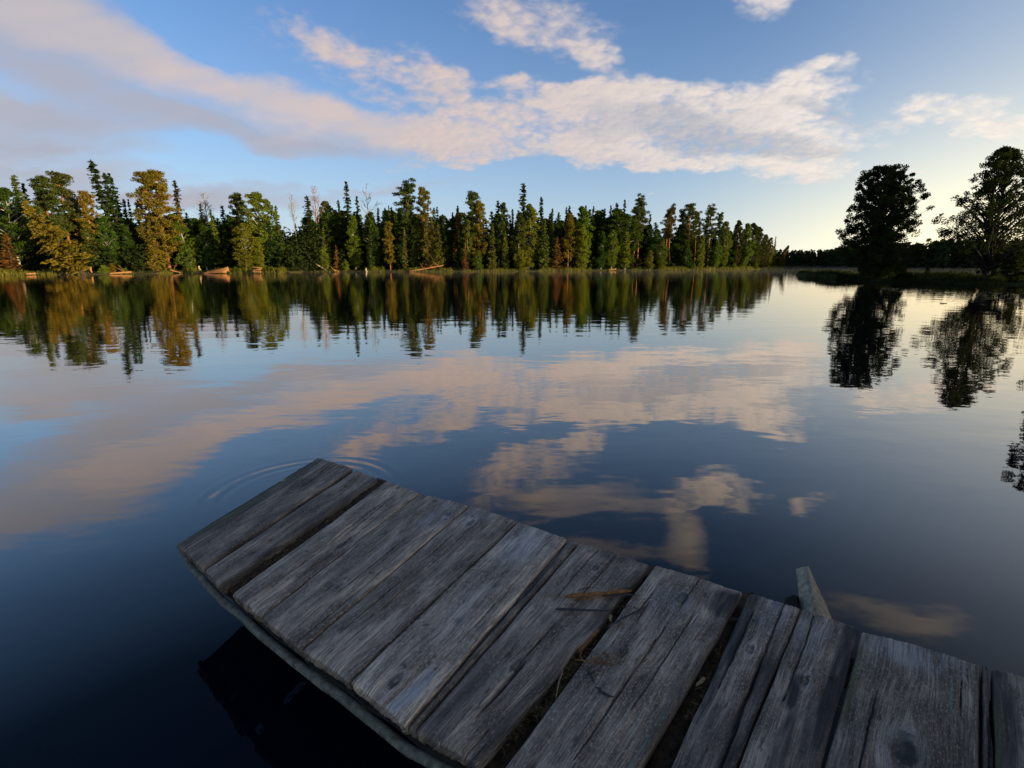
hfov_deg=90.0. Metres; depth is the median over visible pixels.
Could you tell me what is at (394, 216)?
birch tree
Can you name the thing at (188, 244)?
birch tree
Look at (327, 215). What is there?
birch tree
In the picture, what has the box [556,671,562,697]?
straw stalk
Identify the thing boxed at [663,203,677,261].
pine tree
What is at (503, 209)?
pine tree
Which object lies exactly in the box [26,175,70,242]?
pine tree
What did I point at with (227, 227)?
birch tree
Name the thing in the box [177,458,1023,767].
jetty
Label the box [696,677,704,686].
dry leaf
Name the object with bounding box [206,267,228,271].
log
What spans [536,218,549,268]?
spruce tree
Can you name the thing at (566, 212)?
spruce tree
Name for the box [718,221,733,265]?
birch tree
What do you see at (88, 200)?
pine tree
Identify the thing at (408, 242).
birch tree
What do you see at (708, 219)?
pine tree
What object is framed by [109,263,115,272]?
bush
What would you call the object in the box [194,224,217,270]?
birch tree
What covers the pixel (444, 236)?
spruce tree
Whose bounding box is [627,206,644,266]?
pine tree
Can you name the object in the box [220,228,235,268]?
spruce tree
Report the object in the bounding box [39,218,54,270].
spruce tree
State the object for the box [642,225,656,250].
birch tree
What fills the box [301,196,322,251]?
spruce tree
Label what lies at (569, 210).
spruce tree
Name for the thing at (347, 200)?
spruce tree
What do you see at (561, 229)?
birch tree
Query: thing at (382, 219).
birch tree
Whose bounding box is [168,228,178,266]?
birch tree
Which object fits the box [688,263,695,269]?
bush
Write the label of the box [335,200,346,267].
spruce tree
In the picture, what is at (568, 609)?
grey stick
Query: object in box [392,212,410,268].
spruce tree
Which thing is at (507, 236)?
spruce tree
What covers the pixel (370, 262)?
birch tree
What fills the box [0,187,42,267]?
birch tree
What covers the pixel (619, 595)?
dark splinter
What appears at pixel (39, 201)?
pine tree
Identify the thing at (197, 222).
birch tree
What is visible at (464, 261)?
spruce tree
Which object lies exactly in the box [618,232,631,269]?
birch tree
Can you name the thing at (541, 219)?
spruce tree
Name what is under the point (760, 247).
birch tree
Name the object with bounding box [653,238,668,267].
birch tree
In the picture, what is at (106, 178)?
spruce tree
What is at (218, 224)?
spruce tree
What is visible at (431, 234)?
pine tree
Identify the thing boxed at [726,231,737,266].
birch tree
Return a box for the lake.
[0,266,1023,767]
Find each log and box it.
[202,271,226,273]
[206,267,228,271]
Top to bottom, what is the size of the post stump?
0.204 m
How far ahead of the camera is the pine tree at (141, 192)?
91.10 m
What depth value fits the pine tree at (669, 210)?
145.07 m
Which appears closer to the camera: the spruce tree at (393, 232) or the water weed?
the water weed
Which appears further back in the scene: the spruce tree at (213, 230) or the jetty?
the spruce tree at (213, 230)
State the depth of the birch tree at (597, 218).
145.53 m
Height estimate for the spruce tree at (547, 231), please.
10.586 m
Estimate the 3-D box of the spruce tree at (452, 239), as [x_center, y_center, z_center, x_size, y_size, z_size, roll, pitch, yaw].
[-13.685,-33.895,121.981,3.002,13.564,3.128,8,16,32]
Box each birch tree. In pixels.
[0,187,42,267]
[0,213,42,267]
[79,220,101,269]
[91,216,121,264]
[120,226,138,260]
[167,213,201,269]
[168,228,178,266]
[190,218,201,234]
[193,220,202,232]
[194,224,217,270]
[215,221,251,264]
[220,216,234,224]
[231,223,257,269]
[237,191,280,264]
[252,241,266,267]
[290,233,304,250]
[293,217,326,257]
[315,221,343,266]
[315,247,329,270]
[318,200,338,259]
[331,210,347,255]
[344,216,363,269]
[361,211,380,264]
[365,248,374,268]
[377,210,398,249]
[379,210,396,243]
[390,217,430,266]
[395,213,436,268]
[440,212,474,254]
[472,250,483,270]
[487,214,508,267]
[506,213,528,264]
[508,224,549,267]
[522,203,539,268]
[537,219,563,259]
[555,220,564,249]
[559,226,564,252]
[572,206,595,263]
[572,225,589,268]
[590,210,600,225]
[593,209,643,268]
[593,217,620,263]
[594,215,600,234]
[595,231,608,268]
[606,230,620,268]
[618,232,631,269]
[630,232,647,259]
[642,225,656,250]
[644,250,654,269]
[650,229,667,267]
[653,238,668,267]
[667,225,693,266]
[679,246,691,267]
[693,237,714,266]
[695,235,705,267]
[710,241,723,267]
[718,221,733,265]
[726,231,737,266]
[730,220,745,264]
[738,223,756,266]
[746,223,761,266]
[753,227,765,264]
[760,234,769,266]
[766,237,774,265]
[780,245,788,257]
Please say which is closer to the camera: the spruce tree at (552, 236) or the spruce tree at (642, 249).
the spruce tree at (552, 236)
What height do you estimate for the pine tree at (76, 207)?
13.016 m
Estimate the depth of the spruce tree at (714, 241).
160.59 m
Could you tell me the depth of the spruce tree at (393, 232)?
116.33 m
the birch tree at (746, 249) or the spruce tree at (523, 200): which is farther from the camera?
the birch tree at (746, 249)
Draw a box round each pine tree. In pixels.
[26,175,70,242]
[31,191,50,246]
[38,170,84,243]
[66,196,84,239]
[73,190,103,268]
[126,171,167,270]
[136,169,187,267]
[224,192,252,254]
[381,221,395,269]
[391,177,417,252]
[414,186,434,264]
[427,216,435,260]
[461,220,473,269]
[462,191,484,268]
[470,199,488,257]
[499,202,510,239]
[561,213,576,267]
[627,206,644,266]
[631,193,649,267]
[659,208,673,264]
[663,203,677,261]
[677,203,699,249]
[677,208,687,265]
[690,210,703,259]
[701,203,718,267]
[715,212,723,240]
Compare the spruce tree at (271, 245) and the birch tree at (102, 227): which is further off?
the spruce tree at (271, 245)
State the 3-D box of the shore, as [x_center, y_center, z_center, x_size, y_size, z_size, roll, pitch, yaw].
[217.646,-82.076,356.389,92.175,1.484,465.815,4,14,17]
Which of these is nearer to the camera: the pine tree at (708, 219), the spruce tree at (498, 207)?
the spruce tree at (498, 207)
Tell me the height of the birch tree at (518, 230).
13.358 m
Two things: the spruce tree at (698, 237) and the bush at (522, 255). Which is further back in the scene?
the spruce tree at (698, 237)
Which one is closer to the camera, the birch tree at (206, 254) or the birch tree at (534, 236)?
the birch tree at (206, 254)
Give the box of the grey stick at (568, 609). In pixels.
[555,608,608,610]
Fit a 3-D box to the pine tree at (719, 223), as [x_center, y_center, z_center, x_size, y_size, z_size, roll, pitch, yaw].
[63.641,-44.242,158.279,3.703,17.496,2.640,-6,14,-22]
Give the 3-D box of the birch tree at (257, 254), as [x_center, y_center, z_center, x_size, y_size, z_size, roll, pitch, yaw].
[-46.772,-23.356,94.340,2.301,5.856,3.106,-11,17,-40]
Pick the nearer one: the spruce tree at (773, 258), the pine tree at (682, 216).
the pine tree at (682, 216)
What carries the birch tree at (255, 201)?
on the bank
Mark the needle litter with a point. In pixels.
(545, 709)
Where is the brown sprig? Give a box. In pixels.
[575,651,617,664]
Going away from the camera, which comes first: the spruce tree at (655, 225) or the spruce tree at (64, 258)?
the spruce tree at (64, 258)
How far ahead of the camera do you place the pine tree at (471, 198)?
118.14 m
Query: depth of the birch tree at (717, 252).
152.04 m
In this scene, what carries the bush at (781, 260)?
on the bank
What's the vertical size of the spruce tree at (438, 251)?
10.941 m
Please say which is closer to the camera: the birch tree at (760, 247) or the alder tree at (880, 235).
the alder tree at (880, 235)
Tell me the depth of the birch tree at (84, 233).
86.17 m
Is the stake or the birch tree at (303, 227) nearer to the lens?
the stake
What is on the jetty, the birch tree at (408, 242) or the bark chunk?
the bark chunk
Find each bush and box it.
[96,265,109,273]
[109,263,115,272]
[341,260,349,270]
[429,258,435,270]
[512,249,533,270]
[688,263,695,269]
[776,255,785,266]
[975,250,1003,276]
[999,244,1023,281]
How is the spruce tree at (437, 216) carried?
on the bank
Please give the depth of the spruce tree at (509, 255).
125.19 m
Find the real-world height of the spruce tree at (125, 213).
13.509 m
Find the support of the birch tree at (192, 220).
on the bank
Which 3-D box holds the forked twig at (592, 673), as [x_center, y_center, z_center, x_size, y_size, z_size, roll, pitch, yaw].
[0.270,0.941,1.655,0.049,0.005,0.076,0,13,0]
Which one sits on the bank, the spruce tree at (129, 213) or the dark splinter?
the spruce tree at (129, 213)
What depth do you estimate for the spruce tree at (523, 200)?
122.54 m
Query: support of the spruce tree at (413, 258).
on the bank
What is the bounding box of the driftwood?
[109,265,131,273]
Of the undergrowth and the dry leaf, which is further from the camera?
the undergrowth
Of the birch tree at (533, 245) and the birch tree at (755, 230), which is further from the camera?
the birch tree at (755, 230)
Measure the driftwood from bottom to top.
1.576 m
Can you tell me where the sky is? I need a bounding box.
[0,0,1023,255]
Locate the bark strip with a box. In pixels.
[564,589,631,600]
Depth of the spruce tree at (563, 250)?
130.83 m
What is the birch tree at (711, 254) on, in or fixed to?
on the bank
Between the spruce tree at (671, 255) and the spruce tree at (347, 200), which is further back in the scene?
the spruce tree at (671, 255)
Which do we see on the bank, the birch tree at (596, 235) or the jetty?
the birch tree at (596, 235)
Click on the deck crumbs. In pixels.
(651, 646)
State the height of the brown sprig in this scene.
0.006 m
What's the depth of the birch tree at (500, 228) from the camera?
121.17 m
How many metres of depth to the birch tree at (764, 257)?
175.43 m
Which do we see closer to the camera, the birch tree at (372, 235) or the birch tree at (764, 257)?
the birch tree at (372, 235)
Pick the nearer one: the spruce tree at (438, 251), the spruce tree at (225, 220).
the spruce tree at (225, 220)
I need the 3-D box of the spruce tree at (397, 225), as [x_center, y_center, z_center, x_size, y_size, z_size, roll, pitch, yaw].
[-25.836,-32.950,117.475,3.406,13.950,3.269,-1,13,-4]
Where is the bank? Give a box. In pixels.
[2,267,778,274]
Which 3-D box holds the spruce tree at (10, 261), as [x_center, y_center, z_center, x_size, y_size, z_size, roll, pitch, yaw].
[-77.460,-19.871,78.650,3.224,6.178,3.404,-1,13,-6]
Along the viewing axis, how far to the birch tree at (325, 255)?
110.03 m
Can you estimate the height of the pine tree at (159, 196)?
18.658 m
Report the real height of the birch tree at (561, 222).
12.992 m
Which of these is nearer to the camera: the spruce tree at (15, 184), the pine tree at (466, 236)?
the spruce tree at (15, 184)
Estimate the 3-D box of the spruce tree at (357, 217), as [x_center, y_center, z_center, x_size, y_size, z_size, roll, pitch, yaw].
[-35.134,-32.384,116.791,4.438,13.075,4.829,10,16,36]
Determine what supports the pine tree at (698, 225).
on the bank
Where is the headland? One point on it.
(889, 278)
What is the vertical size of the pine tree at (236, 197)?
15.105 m
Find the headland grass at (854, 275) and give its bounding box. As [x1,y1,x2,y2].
[798,268,1021,284]
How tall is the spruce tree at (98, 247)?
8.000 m
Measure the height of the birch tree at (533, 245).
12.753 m
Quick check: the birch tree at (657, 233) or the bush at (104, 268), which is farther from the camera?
the birch tree at (657, 233)
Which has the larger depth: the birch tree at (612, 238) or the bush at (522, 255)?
the birch tree at (612, 238)
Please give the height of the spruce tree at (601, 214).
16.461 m
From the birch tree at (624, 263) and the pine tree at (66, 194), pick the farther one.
the birch tree at (624, 263)
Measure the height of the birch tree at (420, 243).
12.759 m
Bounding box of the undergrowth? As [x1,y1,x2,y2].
[0,221,779,271]
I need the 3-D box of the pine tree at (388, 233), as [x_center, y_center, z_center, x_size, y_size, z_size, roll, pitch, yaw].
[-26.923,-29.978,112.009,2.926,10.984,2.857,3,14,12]
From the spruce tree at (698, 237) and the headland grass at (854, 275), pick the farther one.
the spruce tree at (698, 237)
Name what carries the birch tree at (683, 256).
on the bank
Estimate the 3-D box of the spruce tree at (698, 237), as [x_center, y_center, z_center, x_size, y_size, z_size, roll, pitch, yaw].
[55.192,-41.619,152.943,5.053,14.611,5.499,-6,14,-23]
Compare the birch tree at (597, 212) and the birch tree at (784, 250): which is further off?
the birch tree at (784, 250)
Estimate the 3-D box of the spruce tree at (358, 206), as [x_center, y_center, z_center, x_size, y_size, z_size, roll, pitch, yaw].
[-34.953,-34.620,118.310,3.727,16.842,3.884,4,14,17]
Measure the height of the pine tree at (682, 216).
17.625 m
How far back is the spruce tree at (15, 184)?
82.56 m
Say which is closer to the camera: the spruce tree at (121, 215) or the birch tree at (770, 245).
the spruce tree at (121, 215)
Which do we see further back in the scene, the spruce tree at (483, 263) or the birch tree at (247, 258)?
the spruce tree at (483, 263)
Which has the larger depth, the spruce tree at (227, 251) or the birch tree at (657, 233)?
the birch tree at (657, 233)
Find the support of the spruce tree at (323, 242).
on the bank
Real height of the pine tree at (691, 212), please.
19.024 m
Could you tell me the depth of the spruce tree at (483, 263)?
121.72 m
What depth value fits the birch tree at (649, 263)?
139.82 m
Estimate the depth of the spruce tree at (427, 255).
113.28 m
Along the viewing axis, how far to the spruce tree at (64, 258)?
79.59 m
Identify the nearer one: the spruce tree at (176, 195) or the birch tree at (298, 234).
the spruce tree at (176, 195)
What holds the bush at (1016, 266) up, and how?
on the headland
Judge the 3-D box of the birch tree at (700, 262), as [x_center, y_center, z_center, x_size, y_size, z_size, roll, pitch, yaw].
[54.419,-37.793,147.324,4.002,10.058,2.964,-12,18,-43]
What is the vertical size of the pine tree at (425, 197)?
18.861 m
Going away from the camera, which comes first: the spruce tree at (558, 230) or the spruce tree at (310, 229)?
the spruce tree at (310, 229)
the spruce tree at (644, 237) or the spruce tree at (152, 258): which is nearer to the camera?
the spruce tree at (152, 258)
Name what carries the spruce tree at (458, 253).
on the bank
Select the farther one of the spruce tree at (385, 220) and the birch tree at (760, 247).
the birch tree at (760, 247)
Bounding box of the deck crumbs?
[296,559,901,710]
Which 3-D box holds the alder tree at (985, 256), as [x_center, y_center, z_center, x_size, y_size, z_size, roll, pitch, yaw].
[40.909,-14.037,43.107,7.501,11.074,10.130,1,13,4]
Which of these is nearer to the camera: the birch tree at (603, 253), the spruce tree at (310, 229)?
the spruce tree at (310, 229)
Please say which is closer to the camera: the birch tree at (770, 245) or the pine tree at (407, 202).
the pine tree at (407, 202)
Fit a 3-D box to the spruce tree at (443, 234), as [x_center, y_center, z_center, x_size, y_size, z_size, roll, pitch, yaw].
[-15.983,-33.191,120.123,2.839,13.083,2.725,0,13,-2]
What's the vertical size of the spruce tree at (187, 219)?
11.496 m
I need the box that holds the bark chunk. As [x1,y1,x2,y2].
[576,629,599,653]
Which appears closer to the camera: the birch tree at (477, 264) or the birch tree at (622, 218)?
the birch tree at (477, 264)
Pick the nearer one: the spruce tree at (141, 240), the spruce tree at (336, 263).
the spruce tree at (141, 240)
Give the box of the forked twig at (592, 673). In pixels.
[586,666,600,684]
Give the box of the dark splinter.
[602,594,635,595]
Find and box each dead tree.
[191,192,212,225]
[286,193,301,234]
[306,186,326,269]
[358,184,383,247]
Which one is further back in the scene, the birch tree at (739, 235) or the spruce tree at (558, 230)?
the birch tree at (739, 235)
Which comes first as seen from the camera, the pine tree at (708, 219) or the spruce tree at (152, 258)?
the spruce tree at (152, 258)
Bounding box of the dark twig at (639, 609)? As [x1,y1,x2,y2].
[607,606,645,626]
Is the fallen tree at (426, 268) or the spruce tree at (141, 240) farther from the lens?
the fallen tree at (426, 268)
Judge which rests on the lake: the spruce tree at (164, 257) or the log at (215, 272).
the log at (215, 272)
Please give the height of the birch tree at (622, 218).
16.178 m
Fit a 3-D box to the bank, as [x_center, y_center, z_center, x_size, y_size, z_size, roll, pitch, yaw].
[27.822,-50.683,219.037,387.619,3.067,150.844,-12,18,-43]
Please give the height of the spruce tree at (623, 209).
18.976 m
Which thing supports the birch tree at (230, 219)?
on the bank
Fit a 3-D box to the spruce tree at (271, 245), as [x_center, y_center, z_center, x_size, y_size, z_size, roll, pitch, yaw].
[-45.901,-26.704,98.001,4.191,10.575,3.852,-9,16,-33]
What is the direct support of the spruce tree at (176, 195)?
on the bank
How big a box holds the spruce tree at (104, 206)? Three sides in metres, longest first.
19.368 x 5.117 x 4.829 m
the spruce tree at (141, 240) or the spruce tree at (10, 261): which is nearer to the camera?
the spruce tree at (10, 261)
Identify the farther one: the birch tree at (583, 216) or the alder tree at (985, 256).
the birch tree at (583, 216)
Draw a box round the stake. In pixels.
[796,566,830,618]
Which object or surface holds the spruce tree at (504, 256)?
on the bank
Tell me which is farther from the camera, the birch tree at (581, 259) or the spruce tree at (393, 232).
the birch tree at (581, 259)
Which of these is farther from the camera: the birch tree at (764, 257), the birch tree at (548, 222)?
the birch tree at (764, 257)
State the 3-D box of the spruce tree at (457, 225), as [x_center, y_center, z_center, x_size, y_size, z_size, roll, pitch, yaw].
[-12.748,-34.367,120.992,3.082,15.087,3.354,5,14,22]
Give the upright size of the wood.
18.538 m
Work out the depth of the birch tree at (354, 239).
113.66 m
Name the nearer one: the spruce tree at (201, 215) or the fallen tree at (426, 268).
the spruce tree at (201, 215)
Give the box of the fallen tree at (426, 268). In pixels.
[409,261,442,271]
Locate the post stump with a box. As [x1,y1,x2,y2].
[784,595,800,613]
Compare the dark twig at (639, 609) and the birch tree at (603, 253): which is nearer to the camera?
the dark twig at (639, 609)
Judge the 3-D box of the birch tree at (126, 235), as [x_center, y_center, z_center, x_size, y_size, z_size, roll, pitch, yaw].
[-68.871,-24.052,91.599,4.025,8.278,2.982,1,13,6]
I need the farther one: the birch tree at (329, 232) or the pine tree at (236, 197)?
the birch tree at (329, 232)
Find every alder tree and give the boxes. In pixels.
[835,163,935,281]
[931,145,1023,278]
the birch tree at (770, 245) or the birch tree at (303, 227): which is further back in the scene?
the birch tree at (770, 245)
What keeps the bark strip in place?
on the jetty
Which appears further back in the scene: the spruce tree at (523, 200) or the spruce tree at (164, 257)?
the spruce tree at (523, 200)
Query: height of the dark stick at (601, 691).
0.006 m
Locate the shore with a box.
[784,265,1023,269]
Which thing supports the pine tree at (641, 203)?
on the bank
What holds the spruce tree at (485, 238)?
on the bank
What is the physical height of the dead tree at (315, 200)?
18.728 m
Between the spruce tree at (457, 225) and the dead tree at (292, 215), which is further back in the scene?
the spruce tree at (457, 225)
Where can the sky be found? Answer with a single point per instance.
(770, 113)
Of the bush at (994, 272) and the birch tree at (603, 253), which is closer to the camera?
the bush at (994, 272)
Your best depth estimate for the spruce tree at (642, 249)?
147.76 m
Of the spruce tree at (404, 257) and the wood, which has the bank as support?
the spruce tree at (404, 257)
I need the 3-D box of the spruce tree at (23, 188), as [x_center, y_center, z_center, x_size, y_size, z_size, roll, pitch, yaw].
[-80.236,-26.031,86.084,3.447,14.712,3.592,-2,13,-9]
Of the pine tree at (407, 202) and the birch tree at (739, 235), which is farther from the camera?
the birch tree at (739, 235)
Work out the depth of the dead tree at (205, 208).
98.97 m
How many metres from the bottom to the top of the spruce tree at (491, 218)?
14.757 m
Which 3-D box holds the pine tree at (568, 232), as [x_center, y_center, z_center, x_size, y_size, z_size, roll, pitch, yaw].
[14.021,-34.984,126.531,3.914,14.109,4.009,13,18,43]
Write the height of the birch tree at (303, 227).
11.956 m
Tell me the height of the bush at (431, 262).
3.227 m
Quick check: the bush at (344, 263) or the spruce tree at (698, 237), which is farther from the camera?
the spruce tree at (698, 237)
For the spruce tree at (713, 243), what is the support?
on the bank
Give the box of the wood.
[775,237,1023,268]
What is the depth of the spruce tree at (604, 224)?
137.07 m
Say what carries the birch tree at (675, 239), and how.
on the bank
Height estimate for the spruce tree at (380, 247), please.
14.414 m
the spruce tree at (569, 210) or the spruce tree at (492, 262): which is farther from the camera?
the spruce tree at (569, 210)
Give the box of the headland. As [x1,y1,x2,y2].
[795,272,1023,284]
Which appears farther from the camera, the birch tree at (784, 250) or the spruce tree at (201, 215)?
the birch tree at (784, 250)
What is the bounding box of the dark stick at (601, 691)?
[595,687,613,697]
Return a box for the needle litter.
[237,483,727,754]
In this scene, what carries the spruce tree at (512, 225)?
on the bank
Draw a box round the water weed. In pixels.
[880,287,1023,307]
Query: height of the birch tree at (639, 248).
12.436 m
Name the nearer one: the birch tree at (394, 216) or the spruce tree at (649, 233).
the birch tree at (394, 216)
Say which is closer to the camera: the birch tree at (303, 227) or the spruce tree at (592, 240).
the birch tree at (303, 227)
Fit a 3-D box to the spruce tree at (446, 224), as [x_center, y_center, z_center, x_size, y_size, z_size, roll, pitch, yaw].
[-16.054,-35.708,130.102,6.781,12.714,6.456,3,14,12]
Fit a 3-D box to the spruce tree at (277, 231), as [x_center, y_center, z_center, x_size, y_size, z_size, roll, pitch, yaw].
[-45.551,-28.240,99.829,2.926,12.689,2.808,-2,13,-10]
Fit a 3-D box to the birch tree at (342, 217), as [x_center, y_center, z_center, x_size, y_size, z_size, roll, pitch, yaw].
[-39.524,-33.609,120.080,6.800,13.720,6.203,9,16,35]
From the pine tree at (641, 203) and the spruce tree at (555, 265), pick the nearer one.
the spruce tree at (555, 265)
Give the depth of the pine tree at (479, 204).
118.52 m
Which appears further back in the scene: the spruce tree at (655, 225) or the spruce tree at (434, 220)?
the spruce tree at (655, 225)
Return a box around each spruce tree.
[0,234,22,271]
[10,175,41,266]
[21,183,47,266]
[21,200,93,274]
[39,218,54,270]
[86,159,136,267]
[94,229,109,266]
[100,172,123,247]
[107,173,137,250]
[122,198,134,245]
[127,199,137,237]
[135,203,149,258]
[145,220,165,271]
[157,240,170,270]
[171,180,196,268]
[184,212,198,258]
[198,203,209,269]
[208,209,223,267]
[216,221,224,251]
[218,205,232,257]
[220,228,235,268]
[264,216,284,268]
[274,205,286,263]
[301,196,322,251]
[305,218,315,269]
[321,227,329,269]
[333,245,339,270]
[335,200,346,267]
[339,181,353,264]
[349,212,366,268]
[354,196,366,265]
[376,208,384,266]
[382,208,388,268]
[388,207,396,268]
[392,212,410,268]
[394,210,400,260]
[401,229,408,270]
[409,224,417,268]
[421,218,431,269]
[432,208,436,255]
[434,222,445,268]
[435,206,441,254]
[436,219,449,263]
[439,214,448,267]
[444,218,450,255]
[448,212,456,266]
[452,206,462,259]
[454,230,463,267]
[461,246,468,269]
[472,227,488,268]
[482,216,490,268]
[485,211,495,245]
[487,224,496,268]
[494,201,503,267]
[497,237,511,268]
[501,231,510,269]
[506,209,515,268]
[506,219,515,250]
[515,183,529,250]
[536,197,543,257]
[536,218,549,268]
[542,227,555,266]
[549,208,557,260]
[550,237,563,269]
[555,212,563,266]
[561,207,570,265]
[561,220,572,267]
[568,205,573,265]
[589,206,595,267]
[595,209,605,248]
[597,208,606,267]
[619,200,626,267]
[639,233,645,265]
[640,227,648,263]
[642,214,652,265]
[652,222,657,246]
[667,238,674,265]
[690,220,702,266]
[706,230,716,259]
[710,230,719,266]
[771,238,775,265]
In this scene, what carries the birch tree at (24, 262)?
on the bank
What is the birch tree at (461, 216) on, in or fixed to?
on the bank
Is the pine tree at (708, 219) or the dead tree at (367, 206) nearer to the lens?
the dead tree at (367, 206)

